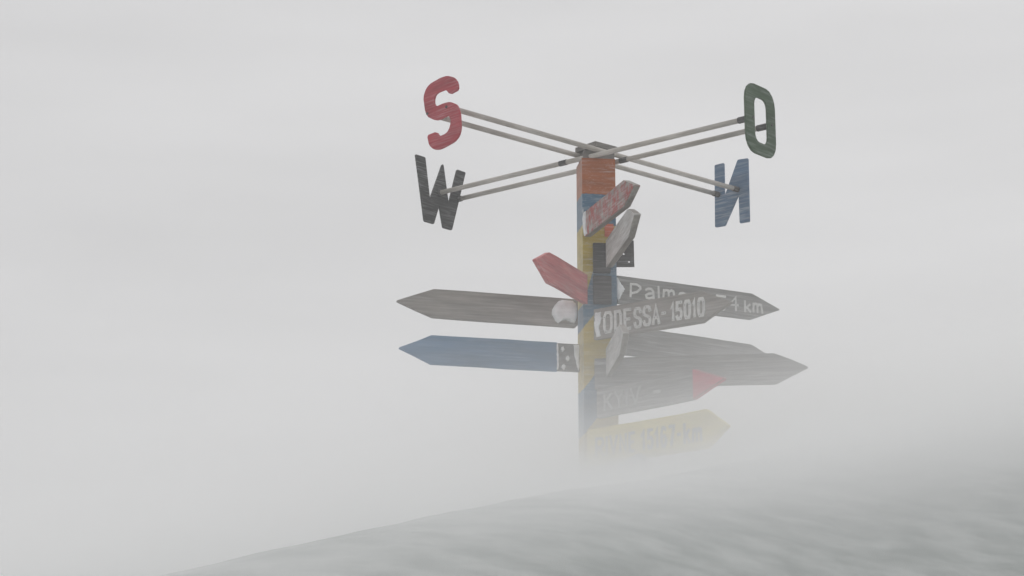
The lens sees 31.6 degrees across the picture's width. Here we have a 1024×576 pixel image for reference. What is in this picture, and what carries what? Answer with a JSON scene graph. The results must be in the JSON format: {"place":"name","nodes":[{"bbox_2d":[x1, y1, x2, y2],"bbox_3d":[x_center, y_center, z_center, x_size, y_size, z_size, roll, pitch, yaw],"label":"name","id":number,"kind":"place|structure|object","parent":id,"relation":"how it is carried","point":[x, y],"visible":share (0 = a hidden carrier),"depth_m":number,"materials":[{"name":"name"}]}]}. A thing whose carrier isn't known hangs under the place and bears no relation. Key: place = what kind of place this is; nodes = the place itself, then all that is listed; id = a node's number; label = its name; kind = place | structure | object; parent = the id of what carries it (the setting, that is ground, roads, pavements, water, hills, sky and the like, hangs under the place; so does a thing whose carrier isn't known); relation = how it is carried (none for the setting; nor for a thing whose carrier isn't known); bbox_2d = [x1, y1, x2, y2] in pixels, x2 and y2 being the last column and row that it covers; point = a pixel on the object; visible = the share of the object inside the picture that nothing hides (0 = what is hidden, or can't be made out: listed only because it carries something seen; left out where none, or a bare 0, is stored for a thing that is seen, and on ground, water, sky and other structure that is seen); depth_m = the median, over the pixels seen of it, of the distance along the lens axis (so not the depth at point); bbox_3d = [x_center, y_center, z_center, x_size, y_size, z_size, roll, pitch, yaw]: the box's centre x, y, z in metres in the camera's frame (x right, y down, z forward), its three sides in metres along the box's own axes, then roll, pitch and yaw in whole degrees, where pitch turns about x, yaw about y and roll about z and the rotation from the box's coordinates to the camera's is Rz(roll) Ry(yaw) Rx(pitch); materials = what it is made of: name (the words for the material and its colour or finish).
{"place":"outdoors","nodes":[
{"label":"outdoors","id":0,"kind":"place"},
{"bbox_2d":[0,0,1023,575],"label":"sky","id":1,"kind":"structure","parent":0,"point":[213,229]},
{"bbox_2d":[160,401,1023,575],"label":"ground","id":2,"kind":"structure","parent":0,"point":[942,497],"depth_m":8.05,"materials":[{"name":"white snow"}]},
{"bbox_2d":[396,76,807,487],"bbox_3d":[0.600,0.543,12.117,2.680,3.492,2.283,-1,-13,3],"label":"signpost","id":3,"kind":"object","parent":2,"relation":"on","point":[658,368],"visible":0.99,"depth_m":11.95,"materials":[{"name":"paint"}]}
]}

